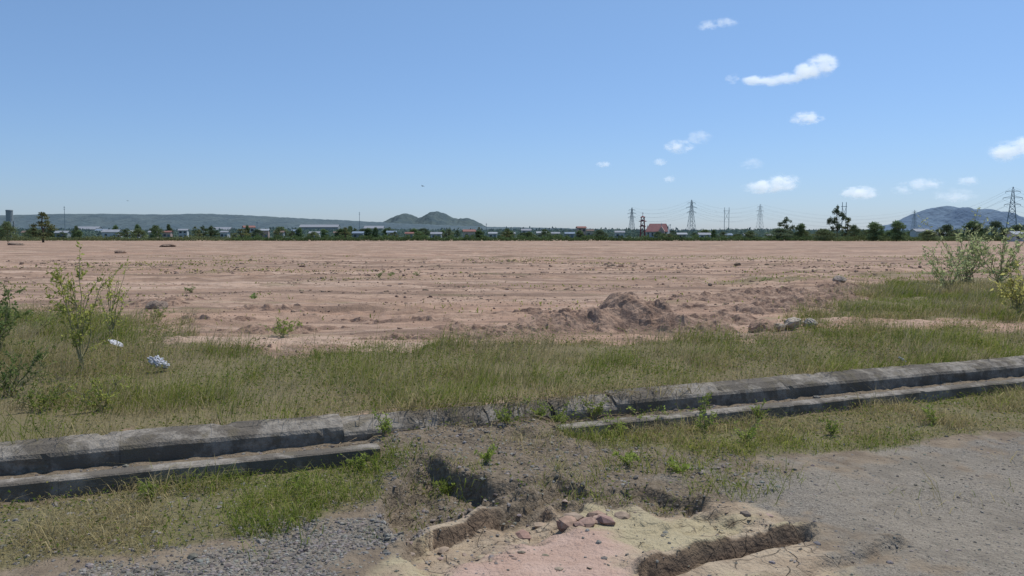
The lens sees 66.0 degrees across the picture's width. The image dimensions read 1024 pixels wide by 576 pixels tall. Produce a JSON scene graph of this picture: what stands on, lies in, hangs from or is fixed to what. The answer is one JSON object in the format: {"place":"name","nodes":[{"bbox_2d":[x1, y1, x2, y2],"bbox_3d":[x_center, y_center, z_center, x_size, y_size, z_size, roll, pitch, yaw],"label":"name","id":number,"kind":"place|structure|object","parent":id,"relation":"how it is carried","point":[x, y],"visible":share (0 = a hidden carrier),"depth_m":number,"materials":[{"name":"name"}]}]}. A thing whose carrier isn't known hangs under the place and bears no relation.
{"place":"outdoors","nodes":[
{"label":"outdoors","id":0,"kind":"place"},
{"bbox_2d":[78,226,102,229],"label":"warehouse","id":1,"kind":"structure","parent":0,"point":[91,227],"depth_m":1292.14,"materials":[{"name":"white metal"}]},
{"bbox_2d":[101,229,122,237],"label":"house","id":2,"kind":"structure","parent":0,"point":[109,232],"depth_m":426.28,"materials":[{"name":"white"}]},
{"bbox_2d":[177,229,189,238],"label":"house","id":3,"kind":"structure","parent":0,"point":[182,232],"depth_m":407.53,"materials":[{"name":"white paint"}]},
{"bbox_2d":[219,231,230,238],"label":"house","id":4,"kind":"structure","parent":0,"point":[224,233],"depth_m":387.87,"materials":[{"name":"white glass"}]},
{"bbox_2d":[259,229,269,237],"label":"house","id":5,"kind":"structure","parent":0,"point":[266,232],"depth_m":387.66,"materials":[{"name":"white glass"}]},
{"bbox_2d":[299,225,339,230],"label":"warehouse","id":6,"kind":"structure","parent":0,"point":[311,227],"depth_m":1486.62,"materials":[{"name":"white metal"}]},
{"bbox_2d":[0,214,676,230],"bbox_3d":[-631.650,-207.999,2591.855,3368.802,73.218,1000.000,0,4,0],"label":"ridge","id":7,"kind":"structure","parent":0,"point":[149,221],"depth_m":2357.83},
{"bbox_2d":[352,231,364,237],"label":"house","id":8,"kind":"structure","parent":0,"point":[356,233],"depth_m":397.34,"materials":[{"name":"white glass"}]},
{"bbox_2d":[384,211,485,226],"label":"hill","id":9,"kind":"structure","parent":0,"point":[436,218],"depth_m":3487.03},
{"bbox_2d":[462,229,475,238],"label":"house","id":10,"kind":"structure","parent":0,"point":[468,232],"depth_m":387.28,"materials":[{"name":"red tile"}]},
{"bbox_2d":[0,236,1023,575],"bbox_3d":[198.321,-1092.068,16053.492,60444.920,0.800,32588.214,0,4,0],"label":"ground","id":11,"kind":"structure","parent":0,"point":[748,548],"depth_m":9.60,"materials":[{"name":"soil"}]},
{"bbox_2d":[0,221,19,240],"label":"tree","id":12,"kind":"object","parent":11,"relation":"on","point":[7,227],"visible":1,"depth_m":228.91,"materials":[{"name":"green plant"}]},
{"bbox_2d":[5,210,14,235],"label":"water tower","id":13,"kind":"structure","parent":11,"relation":"on","point":[9,215],"depth_m":476.72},
{"bbox_2d":[0,279,35,354],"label":"shrub","id":14,"kind":"object","parent":11,"relation":"on","point":[8,310],"visible":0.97,"depth_m":15.31,"materials":[{"name":"green plant"}]},
{"bbox_2d":[0,345,56,397],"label":"shrub","id":15,"kind":"object","parent":11,"relation":"on","point":[11,368],"visible":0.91,"depth_m":11.67,"materials":[{"name":"green plant"}]},
{"bbox_2d":[0,474,60,500],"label":"concrete kerb","id":16,"kind":"structure","parent":11,"relation":"on","point":[36,486],"depth_m":7.76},
{"bbox_2d":[21,311,62,333],"bbox_3d":[-11.518,0.838,19.229,0.637,0.679,1.246,1,4,21],"label":"shrub","id":17,"kind":"object","parent":11,"relation":"on","point":[45,321],"visible":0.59,"depth_m":19.32,"materials":[{"name":"green plant"}]},
{"bbox_2d":[3,377,81,411],"bbox_3d":[-6.441,1.516,10.857,0.697,0.430,0.972,0,4,0],"label":"shrub","id":18,"kind":"object","parent":11,"relation":"on","point":[52,397],"visible":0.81,"depth_m":10.76,"materials":[{"name":"green plant"}]},
{"bbox_2d":[29,212,58,241],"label":"tree","id":19,"kind":"object","parent":11,"relation":"on","point":[41,223],"visible":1,"depth_m":229.06,"materials":[{"name":"green plant"}]},
{"bbox_2d":[0,431,121,475],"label":"concrete kerb","id":20,"kind":"structure","parent":11,"relation":"on","point":[42,455],"depth_m":8.55,"materials":[{"name":"concrete"}]},
{"bbox_2d":[54,231,70,237],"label":"house","id":21,"kind":"structure","parent":11,"relation":"on","point":[67,232],"depth_m":417.22,"materials":[{"name":"white"}]},
{"bbox_2d":[43,241,128,377],"bbox_3d":[-7.294,0.378,13.252,1.054,2.343,1.270,2,4,27],"label":"shrub","id":22,"kind":"object","parent":11,"relation":"on","point":[75,337],"visible":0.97,"depth_m":13.18,"materials":[{"name":"green plant"}]},
{"bbox_2d":[67,374,127,411],"bbox_3d":[-5.630,1.467,10.772,0.589,0.556,0.695,0,4,0],"label":"shrub","id":23,"kind":"object","parent":11,"relation":"on","point":[94,405],"visible":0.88,"depth_m":10.74,"materials":[{"name":"green plant"}]},
{"bbox_2d":[91,262,129,339],"bbox_3d":[-8.824,0.340,17.572,1.009,1.825,0.719,3,5,37],"label":"shrub","id":24,"kind":"object","parent":11,"relation":"on","point":[111,319],"visible":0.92,"depth_m":17.55,"materials":[{"name":"green plant"}]},
{"bbox_2d":[0,235,234,240],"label":"hedge scrub","id":25,"kind":"object","parent":11,"relation":"on","point":[117,238],"visible":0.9,"depth_m":291.48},
{"bbox_2d":[129,228,148,237],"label":"tree","id":26,"kind":"object","parent":11,"relation":"on","point":[141,233],"visible":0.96,"depth_m":310.65,"materials":[{"name":"green plant"}]},
{"bbox_2d":[138,480,158,500],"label":"weed","id":27,"kind":"object","parent":11,"relation":"on","point":[142,490],"visible":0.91,"depth_m":7.68,"materials":[{"name":"green plant"}]},
{"bbox_2d":[149,225,164,237],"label":"tree","id":28,"kind":"object","parent":11,"relation":"on","point":[156,232],"visible":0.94,"depth_m":354.42,"materials":[{"name":"green plant"}]},
{"bbox_2d":[139,306,174,317],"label":"shrub","id":29,"kind":"object","parent":11,"relation":"on","point":[156,311],"visible":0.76,"depth_m":23.50,"materials":[{"name":"green plant"}]},
{"bbox_2d":[147,355,169,368],"bbox_3d":[-6.178,1.294,13.779,0.404,0.199,0.271,29,9,-22],"label":"plastic bag","id":30,"kind":"object","parent":11,"relation":"on","point":[156,363],"visible":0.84,"depth_m":13.70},
{"bbox_2d":[58,443,380,497],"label":"concrete kerb","id":31,"kind":"structure","parent":11,"relation":"on","point":[263,463],"depth_m":8.40,"materials":[{"name":"concrete"}]},
{"bbox_2d":[120,414,343,464],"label":"concrete kerb","id":32,"kind":"structure","parent":11,"relation":"on","point":[173,443],"depth_m":9.20,"materials":[{"name":"concrete"}]},
{"bbox_2d":[232,229,250,238],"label":"tree","id":33,"kind":"object","parent":11,"relation":"on","point":[240,233],"visible":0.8,"depth_m":314.69,"materials":[{"name":"green plant"}]},
{"bbox_2d":[0,448,511,575],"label":"gravel stones","id":34,"kind":"object","parent":11,"relation":"on","point":[234,564],"visible":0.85,"depth_m":6.48,"materials":[{"name":"gravel"}]},
{"bbox_2d":[258,317,302,337],"bbox_3d":[-5.347,0.934,18.385,0.851,0.549,1.103,0,4,0],"label":"shrub","id":35,"kind":"object","parent":11,"relation":"on","point":[283,331],"visible":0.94,"depth_m":18.37,"materials":[{"name":"green plant"}]},
{"bbox_2d":[283,471,323,491],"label":"weed","id":36,"kind":"object","parent":11,"relation":"on","point":[297,482],"visible":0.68,"depth_m":8.06,"materials":[{"name":"green plant"}]},
{"bbox_2d":[118,295,556,340],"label":"earth ridge","id":37,"kind":"structure","parent":11,"relation":"on","point":[172,300],"depth_m":21.18,"materials":[{"name":"soil"}]},
{"bbox_2d":[145,300,167,308],"bbox_3d":[-11.299,0.575,25.108,0.758,0.383,0.470,0,4,6],"label":"rock","id":38,"kind":"object","parent":37,"relation":"on","point":[160,304],"visible":0.73,"depth_m":24.97,"materials":[{"name":"stone"}]},
{"bbox_2d":[341,453,372,471],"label":"weed","id":39,"kind":"object","parent":11,"relation":"on","point":[360,460],"visible":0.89,"depth_m":8.63,"materials":[{"name":"green plant"}]},
{"bbox_2d":[341,411,419,441],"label":"concrete kerb","id":40,"kind":"structure","parent":11,"relation":"on","point":[363,431],"depth_m":9.87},
{"bbox_2d":[371,408,392,434],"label":"weed","id":41,"kind":"object","parent":11,"relation":"on","point":[383,426],"visible":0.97,"depth_m":9.63,"materials":[{"name":"green plant"}]},
{"bbox_2d":[430,479,455,492],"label":"weed","id":42,"kind":"object","parent":11,"relation":"on","point":[436,482],"visible":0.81,"depth_m":8.38,"materials":[{"name":"green plant"}]},
{"bbox_2d":[415,406,488,427],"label":"concrete kerb","id":43,"kind":"structure","parent":11,"relation":"on","point":[482,421],"depth_m":10.29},
{"bbox_2d":[474,442,496,462],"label":"weed","id":44,"kind":"object","parent":11,"relation":"on","point":[489,452],"visible":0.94,"depth_m":8.70,"materials":[{"name":"green plant"}]},
{"bbox_2d":[15,226,1001,237],"bbox_3d":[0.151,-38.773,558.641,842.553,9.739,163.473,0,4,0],"label":"distant wood","id":45,"kind":"object","parent":11,"relation":"on","point":[633,233],"visible":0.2,"depth_m":505.90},
{"bbox_2d":[494,406,523,423],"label":"weed","id":46,"kind":"object","parent":11,"relation":"on","point":[505,417],"visible":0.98,"depth_m":10.06,"materials":[{"name":"green plant"}]},
{"bbox_2d":[0,271,1023,439],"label":"grass","id":47,"kind":"structure","parent":11,"relation":"on","point":[481,376],"depth_m":14.65,"materials":[{"name":"plant"}]},
{"bbox_2d":[0,377,1023,575],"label":"verge grass","id":48,"kind":"structure","parent":11,"relation":"on","point":[354,490],"depth_m":8.20,"materials":[{"name":"plant"}]},
{"bbox_2d":[0,287,1023,559],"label":"ground cover weeds","id":49,"kind":"object","parent":11,"relation":"on","point":[822,345],"visible":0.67,"depth_m":12.34,"materials":[{"name":"green plant"}]},
{"bbox_2d":[0,378,1023,575],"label":"rubble stones","id":50,"kind":"object","parent":11,"relation":"on","point":[502,425],"visible":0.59,"depth_m":8.46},
{"bbox_2d":[0,343,1023,443],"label":"fringe grass","id":51,"kind":"structure","parent":11,"relation":"on","point":[594,393],"depth_m":10.82,"materials":[{"name":"plant"}]},
{"bbox_2d":[0,258,1023,356],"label":"field clods","id":52,"kind":"object","parent":11,"relation":"on","point":[524,261],"visible":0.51,"depth_m":48.71,"materials":[{"name":"soil"}]},
{"bbox_2d":[1,255,1023,355],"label":"field grass","id":53,"kind":"structure","parent":11,"relation":"on","point":[262,269],"depth_m":49.53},
{"bbox_2d":[264,378,768,453],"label":"dry vines","id":54,"kind":"object","parent":11,"relation":"on","point":[524,418],"visible":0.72,"depth_m":10.38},
{"bbox_2d":[483,399,554,423],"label":"concrete kerb","id":55,"kind":"structure","parent":11,"relation":"on","point":[489,411],"depth_m":10.62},
{"bbox_2d":[232,234,819,240],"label":"hedge","id":56,"kind":"object","parent":11,"relation":"on","point":[550,237],"visible":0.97,"depth_m":284.74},
{"bbox_2d":[523,395,552,418],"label":"weed","id":57,"kind":"object","parent":11,"relation":"on","point":[541,412],"visible":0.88,"depth_m":10.52,"materials":[{"name":"green plant"}]},
{"bbox_2d":[549,401,577,423],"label":"weed","id":58,"kind":"object","parent":11,"relation":"on","point":[563,419],"visible":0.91,"depth_m":10.23,"materials":[{"name":"green plant"}]},
{"bbox_2d":[546,394,616,421],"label":"concrete kerb","id":59,"kind":"structure","parent":11,"relation":"on","point":[607,407],"depth_m":10.94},
{"bbox_2d":[579,394,608,419],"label":"weed","id":60,"kind":"object","parent":11,"relation":"on","point":[599,409],"visible":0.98,"depth_m":10.81,"materials":[{"name":"green plant"}]},
{"bbox_2d":[454,292,737,334],"bbox_3d":[1.991,0.689,20.567,8.880,1.239,5.280,0,4,0],"label":"earth mound","id":61,"kind":"object","parent":11,"relation":"on","point":[613,312],"visible":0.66,"depth_m":19.44,"materials":[{"name":"soil"}]},
{"bbox_2d":[390,457,802,571],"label":"earth clods","id":62,"kind":"object","parent":11,"relation":"on","point":[575,519],"visible":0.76,"depth_m":7.15,"materials":[{"name":"earth"}]},
{"bbox_2d":[602,410,626,433],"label":"weed","id":63,"kind":"object","parent":11,"relation":"on","point":[621,422],"visible":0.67,"depth_m":10.17,"materials":[{"name":"green plant"}]},
{"bbox_2d":[611,449,639,465],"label":"weed","id":64,"kind":"object","parent":11,"relation":"on","point":[631,457],"visible":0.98,"depth_m":8.74,"materials":[{"name":"green plant"}]},
{"bbox_2d":[639,216,646,236],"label":"bell tower","id":65,"kind":"structure","parent":11,"relation":"on","point":[641,224],"depth_m":395.88,"materials":[{"name":"red paint"}]},
{"bbox_2d":[624,405,667,419],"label":"weed","id":66,"kind":"object","parent":11,"relation":"on","point":[650,415],"visible":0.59,"depth_m":10.52,"materials":[{"name":"green plant"}]},
{"bbox_2d":[645,223,670,237],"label":"house","id":67,"kind":"structure","parent":11,"relation":"on","point":[651,230],"depth_m":391.78,"materials":[{"name":"red"}]},
{"bbox_2d":[554,403,789,438],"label":"concrete kerb","id":68,"kind":"structure","parent":11,"relation":"on","point":[723,413],"depth_m":10.61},
{"bbox_2d":[668,456,693,472],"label":"weed","id":69,"kind":"object","parent":11,"relation":"on","point":[675,467],"visible":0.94,"depth_m":8.52,"materials":[{"name":"green plant"}]},
{"bbox_2d":[686,200,696,231],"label":"power pylon","id":70,"kind":"object","parent":11,"relation":"on","point":[693,211],"visible":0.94,"depth_m":755.94,"materials":[{"name":"metal"}]},
{"bbox_2d":[603,377,785,415],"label":"concrete kerb","id":71,"kind":"structure","parent":11,"relation":"on","point":[731,392],"depth_m":11.70,"materials":[{"name":"concrete"}]},
{"bbox_2d":[688,390,713,412],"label":"weed","id":72,"kind":"object","parent":11,"relation":"on","point":[704,401],"visible":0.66,"depth_m":10.79,"materials":[{"name":"green plant"}]},
{"bbox_2d":[694,404,717,437],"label":"weed","id":73,"kind":"object","parent":11,"relation":"on","point":[704,428],"visible":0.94,"depth_m":10.07,"materials":[{"name":"green plant"}]},
{"bbox_2d":[732,417,762,441],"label":"weed","id":74,"kind":"object","parent":11,"relation":"on","point":[750,435],"visible":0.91,"depth_m":9.77,"materials":[{"name":"green plant"}]},
{"bbox_2d":[743,231,757,237],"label":"tree","id":75,"kind":"object","parent":11,"relation":"on","point":[749,234],"visible":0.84,"depth_m":288.45,"materials":[{"name":"green plant"}]},
{"bbox_2d":[749,398,768,420],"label":"weed","id":76,"kind":"object","parent":11,"relation":"on","point":[757,412],"visible":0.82,"depth_m":10.80,"materials":[{"name":"green plant"}]},
{"bbox_2d":[748,318,774,332],"bbox_3d":[6.199,0.971,19.630,0.599,0.440,0.775,-2,4,-21],"label":"rock","id":77,"kind":"object","parent":11,"relation":"on","point":[763,322],"visible":0.7,"depth_m":19.44,"materials":[{"name":"stone"}]},
{"bbox_2d":[659,281,873,324],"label":"earth bank","id":78,"kind":"structure","parent":11,"relation":"on","point":[767,305],"depth_m":27.07,"materials":[{"name":"soil"}]},
{"bbox_2d":[764,228,792,237],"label":"tree","id":79,"kind":"object","parent":11,"relation":"on","point":[777,233],"visible":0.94,"depth_m":287.91,"materials":[{"name":"green plant"}]},
{"bbox_2d":[777,216,794,233],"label":"tree","id":80,"kind":"object","parent":11,"relation":"on","point":[787,227],"visible":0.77,"depth_m":327.90,"materials":[{"name":"green plant"}]},
{"bbox_2d":[783,317,801,329],"bbox_3d":[7.117,0.897,20.021,0.424,0.312,0.647,3,5,38],"label":"rock","id":81,"kind":"object","parent":11,"relation":"on","point":[792,321],"visible":0.77,"depth_m":19.83,"materials":[{"name":"stone"}]},
{"bbox_2d":[792,223,806,237],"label":"tree","id":82,"kind":"object","parent":11,"relation":"on","point":[801,227],"visible":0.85,"depth_m":317.88,"materials":[{"name":"green plant"}]},
{"bbox_2d":[802,318,817,326],"bbox_3d":[7.623,0.898,20.161,0.425,0.269,0.331,-4,5,-44],"label":"rock","id":83,"kind":"object","parent":11,"relation":"on","point":[805,321],"visible":0.6,"depth_m":20.06,"materials":[{"name":"stone"}]},
{"bbox_2d":[812,228,840,240],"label":"tree","id":84,"kind":"object","parent":11,"relation":"on","point":[823,233],"visible":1,"depth_m":272.24,"materials":[{"name":"green plant"}]},
{"bbox_2d":[818,417,843,435],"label":"weed","id":85,"kind":"object","parent":11,"relation":"on","point":[835,427],"visible":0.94,"depth_m":10.27,"materials":[{"name":"green plant"}]},
{"bbox_2d":[826,204,847,236],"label":"tree","id":86,"kind":"object","parent":11,"relation":"on","point":[832,221],"visible":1,"depth_m":289.11,"materials":[{"name":"green plant"}]},
{"bbox_2d":[832,275,846,282],"bbox_3d":[14.818,-0.346,35.681,0.608,0.434,0.561,0,4,-4],"label":"rock","id":87,"kind":"object","parent":11,"relation":"on","point":[838,278],"visible":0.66,"depth_m":35.54,"materials":[{"name":"stone"}]},
{"bbox_2d":[841,217,852,236],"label":"tree","id":88,"kind":"object","parent":11,"relation":"on","point":[847,226],"visible":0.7,"depth_m":290.73,"materials":[{"name":"green plant"}]},
{"bbox_2d":[846,224,862,236],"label":"tree","id":89,"kind":"object","parent":11,"relation":"on","point":[855,229],"visible":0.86,"depth_m":283.77,"materials":[{"name":"green plant"}]},
{"bbox_2d":[771,364,940,398],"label":"concrete kerb","id":90,"kind":"structure","parent":11,"relation":"on","point":[821,383],"depth_m":12.83,"materials":[{"name":"concrete"}]},
{"bbox_2d":[782,384,969,415],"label":"concrete kerb","id":91,"kind":"structure","parent":11,"relation":"on","point":[810,405],"depth_m":11.92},
{"bbox_2d":[865,221,886,240],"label":"tree","id":92,"kind":"object","parent":11,"relation":"on","point":[873,235],"visible":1,"depth_m":267.91,"materials":[{"name":"green plant"}]},
{"bbox_2d":[890,220,908,240],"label":"tree","id":93,"kind":"object","parent":11,"relation":"on","point":[898,235],"visible":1,"depth_m":266.08,"materials":[{"name":"green plant"}]},
{"bbox_2d":[817,234,1005,240],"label":"hedge scrub","id":94,"kind":"object","parent":11,"relation":"on","point":[863,238],"visible":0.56,"depth_m":273.62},
{"bbox_2d":[918,230,938,240],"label":"tree","id":95,"kind":"object","parent":11,"relation":"on","point":[928,233],"visible":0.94,"depth_m":268.78,"materials":[{"name":"green plant"}]},
{"bbox_2d":[919,405,946,424],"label":"weed","id":96,"kind":"object","parent":11,"relation":"on","point":[926,411],"visible":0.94,"depth_m":10.79,"materials":[{"name":"green plant"}]},
{"bbox_2d":[916,245,976,289],"bbox_3d":[17.983,-0.873,32.974,2.372,1.966,2.225,3,5,41],"label":"shrub","id":97,"kind":"object","parent":11,"relation":"on","point":[952,270],"visible":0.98,"depth_m":32.86,"materials":[{"name":"green plant"}]},
{"bbox_2d":[934,224,961,236],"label":"tree","id":98,"kind":"object","parent":11,"relation":"on","point":[947,229],"visible":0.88,"depth_m":288.71,"materials":[{"name":"green plant"}]},
{"bbox_2d":[918,207,1011,283],"bbox_3d":[21.219,-1.977,36.945,3.421,3.711,3.754,0,4,0],"label":"shrub","id":99,"kind":"object","parent":11,"relation":"on","point":[969,272],"visible":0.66,"depth_m":36.93,"materials":[{"name":"green plant"}]},
{"bbox_2d":[959,220,986,236],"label":"tree","id":100,"kind":"object","parent":11,"relation":"on","point":[969,224],"visible":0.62,"depth_m":288.03,"materials":[{"name":"green plant"}]},
{"bbox_2d":[925,355,1023,383],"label":"concrete kerb","id":101,"kind":"structure","parent":11,"relation":"on","point":[982,369],"depth_m":13.89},
{"bbox_2d":[961,378,1023,395],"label":"concrete kerb","id":102,"kind":"structure","parent":11,"relation":"on","point":[976,387],"depth_m":12.86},
{"bbox_2d":[962,221,1023,285],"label":"shrub","id":103,"kind":"object","parent":11,"relation":"on","point":[1012,255],"visible":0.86,"depth_m":34.99,"materials":[{"name":"green plant"}]},
{"bbox_2d":[982,220,1008,236],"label":"tree","id":104,"kind":"object","parent":11,"relation":"on","point":[995,224],"visible":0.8,"depth_m":278.09,"materials":[{"name":"green plant"}]},
{"bbox_2d":[989,257,1023,311],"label":"shrub","id":105,"kind":"object","parent":11,"relation":"on","point":[1018,291],"visible":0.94,"depth_m":22.84,"materials":[{"name":"green plant"}]},
{"bbox_2d":[1004,187,1022,230],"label":"power pylon","id":106,"kind":"object","parent":11,"relation":"on","point":[1013,202],"visible":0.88,"depth_m":427.13,"materials":[{"name":"metal"}]},
{"bbox_2d":[1008,224,1023,230],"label":"tree","id":107,"kind":"object","parent":11,"relation":"on","point":[1016,227],"visible":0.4,"depth_m":278.54,"materials":[{"name":"green plant"}]},
{"bbox_2d":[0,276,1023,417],"bbox_3d":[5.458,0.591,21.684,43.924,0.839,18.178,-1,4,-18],"label":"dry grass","id":108,"kind":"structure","parent":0,"point":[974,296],"depth_m":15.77,"materials":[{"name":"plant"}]},
{"bbox_2d":[0,0,1023,230],"label":"sky","id":109,"kind":"structure","parent":0,"point":[571,114],"materials":[{"name":"blue"}]},
{"bbox_2d":[602,418,1023,575],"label":"road gravel","id":110,"kind":"structure","parent":0,"point":[910,546],"depth_m":7.60,"materials":[{"name":"gravel"}]},
{"bbox_2d":[909,229,929,236],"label":"house","id":111,"kind":"structure","parent":0,"point":[914,232],"depth_m":357.90,"materials":[{"name":"white"}]},
{"bbox_2d":[867,206,1023,230],"bbox_3d":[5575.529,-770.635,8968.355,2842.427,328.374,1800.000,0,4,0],"label":"mountain","id":112,"kind":"structure","parent":0,"point":[947,217],"depth_m":8569.29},
{"bbox_2d":[1005,231,1023,241],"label":"house","id":113,"kind":"structure","parent":0,"point":[1014,238],"depth_m":258.36,"materials":[{"name":"white"}]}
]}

